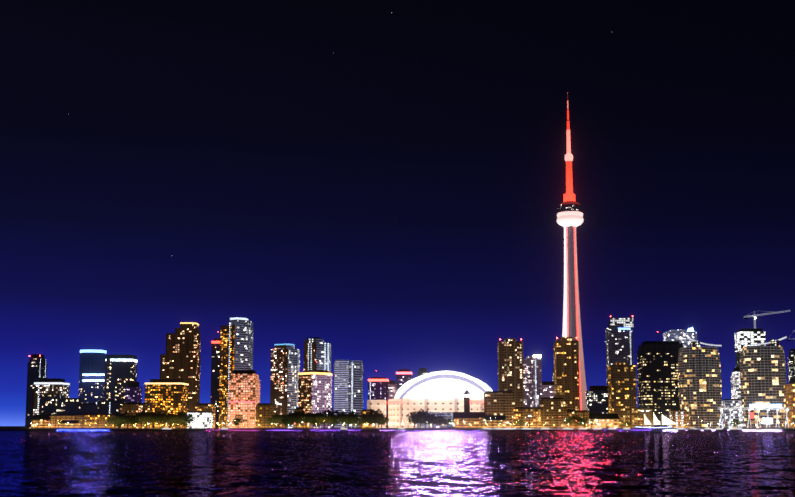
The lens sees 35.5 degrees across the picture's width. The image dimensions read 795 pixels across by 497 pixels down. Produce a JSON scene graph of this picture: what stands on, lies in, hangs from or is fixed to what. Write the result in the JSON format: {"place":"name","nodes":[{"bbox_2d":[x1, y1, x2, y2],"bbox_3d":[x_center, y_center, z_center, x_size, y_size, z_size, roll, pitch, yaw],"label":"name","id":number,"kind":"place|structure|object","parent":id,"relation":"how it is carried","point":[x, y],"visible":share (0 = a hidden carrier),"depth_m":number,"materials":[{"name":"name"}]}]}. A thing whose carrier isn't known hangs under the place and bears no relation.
{"place":"outdoors","nodes":[
{"label":"outdoors","id":0,"kind":"place"},
{"bbox_2d":[25,354,46,427],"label":"tower","id":1,"kind":"structure","parent":0,"point":[37,367],"depth_m":1904.66,"materials":[{"name":"grey"}]},
{"bbox_2d":[31,415,51,427],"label":"building","id":2,"kind":"structure","parent":0,"point":[40,421],"depth_m":1465.47,"materials":[{"name":"brown"}]},
{"bbox_2d":[50,414,75,427],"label":"building","id":3,"kind":"structure","parent":0,"point":[55,419],"depth_m":1470.36,"materials":[{"name":"brown"}]},
{"bbox_2d":[57,420,78,427],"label":"building","id":4,"kind":"structure","parent":0,"point":[64,423],"depth_m":1456.53,"materials":[{"name":"brown"}]},
{"bbox_2d":[304,337,330,372],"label":"skyscraper","id":5,"kind":"structure","parent":0,"point":[317,353],"depth_m":1657.82,"materials":[{"name":"grey glass"}]},
{"bbox_2d":[334,360,362,427],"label":"white tower","id":6,"kind":"structure","parent":0,"point":[348,386],"depth_m":1617.28,"materials":[{"name":"grey"}]},
{"bbox_2d":[0,426,721,427],"bbox_3d":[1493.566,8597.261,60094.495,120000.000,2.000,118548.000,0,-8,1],"label":"ground","id":7,"kind":"structure","parent":0,"point":[24,426],"depth_m":5876.81,"materials":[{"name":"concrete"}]},
{"bbox_2d":[39,394,62,414],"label":"block","id":8,"kind":"structure","parent":7,"relation":"on","point":[48,404],"depth_m":1618.09,"materials":[{"name":"grey"}]},
{"bbox_2d":[33,378,69,415],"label":"block","id":9,"kind":"structure","parent":7,"relation":"on","point":[51,386],"depth_m":1751.51,"materials":[{"name":"grey"}]},
{"bbox_2d":[56,398,82,413],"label":"block","id":10,"kind":"structure","parent":7,"relation":"on","point":[64,405],"depth_m":1557.43,"materials":[{"name":"grey"}]},
{"bbox_2d":[73,403,97,414],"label":"block","id":11,"kind":"structure","parent":7,"relation":"on","point":[84,408],"depth_m":1526.37,"materials":[{"name":"grey"}]},
{"bbox_2d":[78,350,106,402],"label":"skyscraper","id":12,"kind":"structure","parent":7,"relation":"on","point":[92,361],"depth_m":1805.94,"materials":[{"name":"grey"}]},
{"bbox_2d":[82,374,104,380],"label":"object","id":13,"kind":"structure","parent":12,"relation":"attached to","point":[93,377],"depth_m":1795.65,"materials":[{"name":"white"}]},
{"bbox_2d":[75,414,117,427],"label":"block","id":14,"kind":"structure","parent":7,"relation":"on","point":[92,421],"depth_m":1474.05,"materials":[{"name":"brown"}]},
{"bbox_2d":[94,400,127,427],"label":"block","id":15,"kind":"structure","parent":7,"relation":"on","point":[108,407],"depth_m":1540.82,"materials":[{"name":"grey"}]},
{"bbox_2d":[104,412,122,427],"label":"tree","id":16,"kind":"object","parent":7,"relation":"on","point":[113,420],"visible":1,"depth_m":1452.43,"materials":[{"name":"green plant"}]},
{"bbox_2d":[104,355,136,400],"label":"skyscraper","id":17,"kind":"structure","parent":7,"relation":"on","point":[120,372],"depth_m":1782.15,"materials":[{"name":"grey glass"}]},
{"bbox_2d":[113,415,129,427],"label":"tree","id":18,"kind":"object","parent":7,"relation":"on","point":[123,421],"visible":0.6,"depth_m":1459.81,"materials":[{"name":"green plant"}]},
{"bbox_2d":[119,410,133,427],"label":"tree","id":19,"kind":"object","parent":7,"relation":"on","point":[125,413],"visible":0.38,"depth_m":1463.98,"materials":[{"name":"green plant"}]},
{"bbox_2d":[125,415,140,425],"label":"tree","id":20,"kind":"object","parent":7,"relation":"on","point":[132,420],"visible":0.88,"depth_m":1458.27,"materials":[{"name":"green plant"}]},
{"bbox_2d":[125,382,141,402],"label":"building","id":21,"kind":"structure","parent":7,"relation":"on","point":[133,392],"depth_m":1698.10,"materials":[{"name":"grey"}]},
{"bbox_2d":[119,403,149,427],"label":"block","id":22,"kind":"structure","parent":7,"relation":"on","point":[131,408],"depth_m":1504.91,"materials":[{"name":"brown"}]},
{"bbox_2d":[123,415,150,427],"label":"block","id":23,"kind":"structure","parent":7,"relation":"on","point":[137,426],"depth_m":1470.07,"materials":[{"name":"brown"}]},
{"bbox_2d":[132,409,145,427],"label":"tree","id":24,"kind":"object","parent":7,"relation":"on","point":[139,413],"visible":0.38,"depth_m":1463.26,"materials":[{"name":"green plant"}]},
{"bbox_2d":[135,411,156,427],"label":"tree","id":25,"kind":"object","parent":7,"relation":"on","point":[143,418],"visible":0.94,"depth_m":1456.98,"materials":[{"name":"green plant"}]},
{"bbox_2d":[145,409,169,427],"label":"tree","id":26,"kind":"object","parent":7,"relation":"on","point":[153,418],"visible":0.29,"depth_m":1465.34,"materials":[{"name":"green plant"}]},
{"bbox_2d":[150,411,171,427],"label":"tree","id":27,"kind":"object","parent":7,"relation":"on","point":[165,419],"visible":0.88,"depth_m":1454.88,"materials":[{"name":"green plant"}]},
{"bbox_2d":[144,379,188,427],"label":"block","id":28,"kind":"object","parent":7,"relation":"on","point":[170,395],"visible":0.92,"depth_m":1516.45,"materials":[{"name":"brown"}]},
{"bbox_2d":[162,412,177,427],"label":"tree","id":29,"kind":"object","parent":7,"relation":"on","point":[169,422],"visible":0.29,"depth_m":1461.90,"materials":[{"name":"green plant"}]},
{"bbox_2d":[168,409,185,427],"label":"tree","id":30,"kind":"object","parent":7,"relation":"on","point":[180,420],"visible":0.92,"depth_m":1449.34,"materials":[{"name":"green plant"}]},
{"bbox_2d":[160,322,200,411],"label":"stepped tower","id":31,"kind":"structure","parent":7,"relation":"on","point":[180,359],"depth_m":1604.38,"materials":[{"name":"brown"}]},
{"bbox_2d":[179,413,195,427],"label":"tree","id":32,"kind":"object","parent":7,"relation":"on","point":[189,416],"visible":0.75,"depth_m":1459.68,"materials":[{"name":"green plant"}]},
{"bbox_2d":[187,411,212,427],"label":"building","id":33,"kind":"structure","parent":7,"relation":"on","point":[203,419],"depth_m":1466.37,"materials":[{"name":"grey"}]},
{"bbox_2d":[195,403,215,427],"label":"block","id":34,"kind":"structure","parent":7,"relation":"on","point":[211,407],"depth_m":1553.17,"materials":[{"name":"brown"}]},
{"bbox_2d":[210,331,219,427],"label":"skyscraper","id":35,"kind":"structure","parent":7,"relation":"on","point":[215,367],"depth_m":1657.89,"materials":[{"name":"grey"}]},
{"bbox_2d":[219,317,253,427],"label":"skyscraper","id":36,"kind":"structure","parent":7,"relation":"on","point":[236,343],"depth_m":1631.91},
{"bbox_2d":[229,415,246,427],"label":"tree","id":37,"kind":"object","parent":7,"relation":"on","point":[235,421],"visible":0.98,"depth_m":1465.35,"materials":[{"name":"green plant"}]},
{"bbox_2d":[228,370,259,427],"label":"orange hotel","id":38,"kind":"structure","parent":7,"relation":"on","point":[244,394],"depth_m":1533.48,"materials":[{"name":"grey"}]},
{"bbox_2d":[256,403,273,427],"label":"block","id":39,"kind":"structure","parent":7,"relation":"on","point":[264,410],"depth_m":1534.90,"materials":[{"name":"brown"}]},
{"bbox_2d":[265,417,278,427],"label":"tree","id":40,"kind":"object","parent":7,"relation":"on","point":[272,420],"visible":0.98,"depth_m":1455.15,"materials":[{"name":"green plant"}]},
{"bbox_2d":[274,413,285,424],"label":"tree","id":41,"kind":"object","parent":7,"relation":"on","point":[279,418],"visible":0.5,"depth_m":1460.53,"materials":[{"name":"green plant"}]},
{"bbox_2d":[270,341,299,427],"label":"skyscraper","id":42,"kind":"structure","parent":7,"relation":"on","point":[285,364],"depth_m":1604.23,"materials":[{"name":"grey"}]},
{"bbox_2d":[280,416,292,425],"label":"tree","id":43,"kind":"object","parent":7,"relation":"on","point":[283,420],"visible":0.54,"depth_m":1451.52,"materials":[{"name":"green plant"}]},
{"bbox_2d":[284,415,298,426],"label":"tree","id":44,"kind":"object","parent":7,"relation":"on","point":[291,419],"visible":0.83,"depth_m":1449.25,"materials":[{"name":"green plant"}]},
{"bbox_2d":[288,411,303,427],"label":"tree","id":45,"kind":"object","parent":7,"relation":"on","point":[297,421],"visible":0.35,"depth_m":1459.22,"materials":[{"name":"green plant"}]},
{"bbox_2d":[294,407,306,427],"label":"block","id":46,"kind":"structure","parent":7,"relation":"on","point":[300,409],"depth_m":1489.59,"materials":[{"name":"brown"}]},
{"bbox_2d":[294,408,313,427],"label":"tree","id":47,"kind":"object","parent":7,"relation":"on","point":[308,417],"visible":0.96,"depth_m":1450.83,"materials":[{"name":"green plant"}]},
{"bbox_2d":[298,369,331,427],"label":"high-rise building","id":48,"kind":"structure","parent":7,"relation":"on","point":[314,390],"depth_m":1562.38,"materials":[{"name":"grey"}]},
{"bbox_2d":[313,414,325,427],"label":"tree","id":49,"kind":"object","parent":7,"relation":"on","point":[316,423],"visible":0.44,"depth_m":1457.69,"materials":[{"name":"green plant"}]},
{"bbox_2d":[314,410,334,427],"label":"tree","id":50,"kind":"object","parent":7,"relation":"on","point":[321,416],"visible":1,"depth_m":1446.90,"materials":[{"name":"green plant"}]},
{"bbox_2d":[323,406,343,427],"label":"tree","id":51,"kind":"object","parent":7,"relation":"on","point":[333,412],"visible":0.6,"depth_m":1453.71,"materials":[{"name":"green plant"}]},
{"bbox_2d":[339,410,355,427],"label":"tree","id":52,"kind":"object","parent":7,"relation":"on","point":[346,421],"visible":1,"depth_m":1447.04,"materials":[{"name":"green plant"}]},
{"bbox_2d":[344,411,361,427],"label":"tree","id":53,"kind":"object","parent":7,"relation":"on","point":[356,418],"visible":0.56,"depth_m":1450.38,"materials":[{"name":"green plant"}]},
{"bbox_2d":[361,409,375,427],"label":"block","id":54,"kind":"structure","parent":7,"relation":"on","point":[366,425],"depth_m":1485.34,"materials":[{"name":"brown"}]},
{"bbox_2d":[362,412,376,424],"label":"tree","id":55,"kind":"object","parent":7,"relation":"on","point":[369,420],"visible":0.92,"depth_m":1448.66,"materials":[{"name":"green plant"}]},
{"bbox_2d":[366,409,385,427],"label":"tree","id":56,"kind":"object","parent":7,"relation":"on","point":[378,413],"visible":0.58,"depth_m":1454.34,"materials":[{"name":"green plant"}]},
{"bbox_2d":[368,370,388,427],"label":"high-rise building","id":57,"kind":"structure","parent":7,"relation":"on","point":[378,388],"depth_m":2286.65,"materials":[{"name":"grey"}]},
{"bbox_2d":[375,414,389,426],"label":"tree","id":58,"kind":"object","parent":7,"relation":"on","point":[381,420],"visible":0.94,"depth_m":1445.85,"materials":[{"name":"green plant"}]},
{"bbox_2d":[389,380,396,398],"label":"building","id":59,"kind":"structure","parent":7,"relation":"on","point":[392,389],"depth_m":2335.66,"materials":[{"name":"grey"}]},
{"bbox_2d":[406,411,423,427],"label":"tree","id":60,"kind":"object","parent":7,"relation":"on","point":[411,418],"visible":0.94,"depth_m":1453.18,"materials":[{"name":"green plant"}]},
{"bbox_2d":[414,409,430,427],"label":"tree","id":61,"kind":"object","parent":7,"relation":"on","point":[421,414],"visible":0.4,"depth_m":1460.18,"materials":[{"name":"green plant"}]},
{"bbox_2d":[420,412,436,427],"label":"tree","id":62,"kind":"object","parent":7,"relation":"on","point":[429,418],"visible":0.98,"depth_m":1450.39,"materials":[{"name":"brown plant"}]},
{"bbox_2d":[367,371,491,427],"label":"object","id":63,"kind":"structure","parent":7,"relation":"on","point":[439,393],"depth_m":1987.41,"materials":[{"name":"white"}]},
{"bbox_2d":[68,420,791,427],"bbox_3d":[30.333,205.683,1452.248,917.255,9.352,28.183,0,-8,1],"label":"promenade lamps","id":64,"kind":"object","parent":7,"relation":"on","point":[491,424],"visible":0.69,"depth_m":1447.80,"materials":[{"name":"yellow"}]},
{"bbox_2d":[432,415,444,427],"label":"tree","id":65,"kind":"object","parent":7,"relation":"on","point":[438,419],"visible":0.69,"depth_m":1458.09,"materials":[{"name":"green plant"}]},
{"bbox_2d":[440,416,453,427],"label":"tree","id":66,"kind":"object","parent":7,"relation":"on","point":[445,420],"visible":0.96,"depth_m":1451.16,"materials":[{"name":"green plant"}]},
{"bbox_2d":[275,402,647,427],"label":"floodlight masts","id":67,"kind":"object","parent":7,"relation":"on","point":[642,412],"visible":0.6,"depth_m":1459.61,"materials":[{"name":"grey"}]},
{"bbox_2d":[464,390,469,414],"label":"lookout tower","id":68,"kind":"structure","parent":7,"relation":"on","point":[466,403],"depth_m":1461.08,"materials":[{"name":"grey"}]},
{"bbox_2d":[453,412,484,427],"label":"marina shed","id":69,"kind":"structure","parent":7,"relation":"on","point":[472,419],"depth_m":1453.49,"materials":[{"name":"orange"}]},
{"bbox_2d":[480,415,505,427],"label":"building","id":70,"kind":"structure","parent":7,"relation":"on","point":[501,419],"depth_m":1450.43,"materials":[{"name":"brown"}]},
{"bbox_2d":[484,391,514,427],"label":"building","id":71,"kind":"structure","parent":7,"relation":"on","point":[499,402],"depth_m":1484.83,"materials":[{"name":"grey"}]},
{"bbox_2d":[497,338,523,406],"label":"tan tower","id":72,"kind":"structure","parent":7,"relation":"on","point":[510,366],"depth_m":1589.80,"materials":[{"name":"brown"}]},
{"bbox_2d":[515,419,524,427],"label":"tree","id":73,"kind":"object","parent":7,"relation":"on","point":[520,422],"visible":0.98,"depth_m":1446.62,"materials":[{"name":"green plant"}]},
{"bbox_2d":[513,407,542,427],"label":"building","id":74,"kind":"structure","parent":7,"relation":"on","point":[529,416],"depth_m":1472.01,"materials":[{"name":"grey"}]},
{"bbox_2d":[540,398,565,427],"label":"building","id":75,"kind":"structure","parent":7,"relation":"on","point":[554,410],"depth_m":1481.93,"materials":[{"name":"grey"}]},
{"bbox_2d":[553,337,579,409],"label":"tan tower","id":76,"kind":"structure","parent":7,"relation":"on","point":[566,372],"depth_m":1637.40,"materials":[{"name":"brown"}]},
{"bbox_2d":[564,415,573,426],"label":"tree","id":77,"kind":"object","parent":7,"relation":"on","point":[568,419],"visible":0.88,"depth_m":1452.16,"materials":[{"name":"green plant"}]},
{"bbox_2d":[557,93,586,409],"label":"observation tower","id":78,"kind":"structure","parent":7,"relation":"on","point":[570,219],"depth_m":2037.14,"materials":[{"name":"grey concrete"}]},
{"bbox_2d":[571,415,584,427],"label":"tree","id":79,"kind":"object","parent":7,"relation":"on","point":[577,419],"visible":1,"depth_m":1442.32,"materials":[{"name":"green plant"}]},
{"bbox_2d":[579,417,587,426],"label":"tree","id":80,"kind":"object","parent":7,"relation":"on","point":[586,420],"visible":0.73,"depth_m":1448.89,"materials":[{"name":"green plant"}]},
{"bbox_2d":[589,414,618,427],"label":"building","id":81,"kind":"structure","parent":7,"relation":"on","point":[607,422],"depth_m":1447.43,"materials":[{"name":"grey"}]},
{"bbox_2d":[607,362,637,427],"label":"tan tower","id":82,"kind":"structure","parent":7,"relation":"on","point":[622,394],"depth_m":1543.06,"materials":[{"name":"brown"}]},
{"bbox_2d":[621,419,630,427],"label":"tree","id":83,"kind":"object","parent":7,"relation":"on","point":[627,424],"visible":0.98,"depth_m":1454.30,"materials":[{"name":"green plant"}]},
{"bbox_2d":[637,407,651,426],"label":"block","id":84,"kind":"structure","parent":7,"relation":"on","point":[640,422],"depth_m":1577.52,"materials":[{"name":"brown"}]},
{"bbox_2d":[637,331,682,426],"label":"dark office","id":85,"kind":"structure","parent":7,"relation":"on","point":[657,369],"depth_m":1733.19,"materials":[{"name":"grey glass"}]},
{"bbox_2d":[669,409,689,427],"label":"block","id":86,"kind":"structure","parent":7,"relation":"on","point":[676,416],"depth_m":1457.72,"materials":[{"name":"brown"}]},
{"bbox_2d":[678,338,721,427],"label":"high-rise building","id":87,"kind":"structure","parent":7,"relation":"on","point":[699,384],"depth_m":1506.22,"materials":[{"name":"grey"}]},
{"bbox_2d":[721,399,745,427],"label":"block","id":88,"kind":"structure","parent":7,"relation":"on","point":[732,405],"depth_m":1575.75,"materials":[{"name":"grey"}]},
{"bbox_2d":[731,361,740,398],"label":"white block","id":89,"kind":"structure","parent":7,"relation":"on","point":[735,387],"depth_m":1881.25,"materials":[{"name":"grey"}]},
{"bbox_2d":[730,419,741,426],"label":"tree","id":90,"kind":"object","parent":7,"relation":"on","point":[737,422],"visible":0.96,"depth_m":1435.82,"materials":[{"name":"green plant"}]},
{"bbox_2d":[720,404,788,427],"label":"waterfront pavilion","id":91,"kind":"structure","parent":7,"relation":"on","point":[767,420],"depth_m":1438.19,"materials":[{"name":"white metal"}]},
{"bbox_2d":[735,310,789,367],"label":"skyscraper with crane","id":92,"kind":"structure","parent":7,"relation":"on","point":[747,337],"depth_m":1886.48,"materials":[{"name":"grey"}]},
{"bbox_2d":[740,336,786,427],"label":"high-rise building","id":93,"kind":"structure","parent":7,"relation":"on","point":[762,374],"depth_m":1525.03,"materials":[{"name":"grey"}]},
{"bbox_2d":[785,379,794,427],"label":"building","id":94,"kind":"structure","parent":7,"relation":"on","point":[790,397],"depth_m":1485.83,"materials":[{"name":"brown"}]},
{"bbox_2d":[788,349,794,383],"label":"skyscraper","id":95,"kind":"structure","parent":7,"relation":"on","point":[791,363],"depth_m":1758.24,"materials":[{"name":"grey"}]},
{"bbox_2d":[0,429,794,496],"bbox_3d":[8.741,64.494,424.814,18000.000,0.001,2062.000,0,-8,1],"label":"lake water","id":96,"kind":"structure","parent":0,"point":[397,462],"depth_m":126.21,"materials":[{"name":"liquid"}]},
{"bbox_2d":[0,428,794,428],"bbox_3d":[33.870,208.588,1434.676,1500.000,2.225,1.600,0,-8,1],"label":"quay wall","id":97,"kind":"structure","parent":96,"relation":"in","point":[310,428],"depth_m":1437.47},
{"bbox_2d":[162,423,741,428],"bbox_3d":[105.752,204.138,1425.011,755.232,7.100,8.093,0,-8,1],"label":"street lamps","id":98,"kind":"object","parent":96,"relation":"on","point":[526,427],"visible":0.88,"depth_m":1421.54,"materials":[{"name":"white"}]},
{"bbox_2d":[490,417,704,428],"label":"marina yachts","id":99,"kind":"object","parent":96,"relation":"in","point":[565,425],"visible":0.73,"depth_m":1424.60,"materials":[{"name":"white"}]},
{"bbox_2d":[635,412,675,427],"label":"tall ship","id":100,"kind":"object","parent":96,"relation":"on","point":[665,421],"visible":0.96,"depth_m":1434.72,"materials":[{"name":"white fabric"}]},
{"bbox_2d":[396,369,411,390],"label":"high-rise building","id":101,"kind":"structure","parent":0,"point":[403,376],"depth_m":2437.97,"materials":[{"name":"grey"}]},
{"bbox_2d":[57,428,781,428],"bbox_3d":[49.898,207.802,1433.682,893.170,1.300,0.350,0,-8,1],"label":"quay led strips","id":102,"kind":"object","parent":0,"point":[393,428],"visible":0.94,"depth_m":1436.92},
{"bbox_2d":[417,368,427,376],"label":"grey block","id":103,"kind":"structure","parent":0,"point":[422,371],"depth_m":2589.93,"materials":[{"name":"grey"}]},
{"bbox_2d":[523,355,541,406],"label":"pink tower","id":104,"kind":"structure","parent":0,"point":[532,381],"depth_m":1884.80,"materials":[{"name":"grey"}]},
{"bbox_2d":[542,381,553,397],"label":"building","id":105,"kind":"structure","parent":0,"point":[547,389],"depth_m":2080.70,"materials":[{"name":"grey"}]},
{"bbox_2d":[565,410,589,427],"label":"building","id":106,"kind":"structure","parent":0,"point":[580,413],"depth_m":1460.95,"materials":[{"name":"brown"}]},
{"bbox_2d":[586,386,607,413],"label":"dark block","id":107,"kind":"structure","parent":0,"point":[596,399],"depth_m":1779.73,"materials":[{"name":"grey"}]},
{"bbox_2d":[605,315,633,385],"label":"grey tower","id":108,"kind":"structure","parent":0,"point":[619,338],"depth_m":2289.04,"materials":[{"name":"grey"}]},
{"bbox_2d":[663,327,696,346],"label":"white tower","id":109,"kind":"structure","parent":0,"point":[681,336],"depth_m":2286.90,"materials":[{"name":"grey"}]}
]}

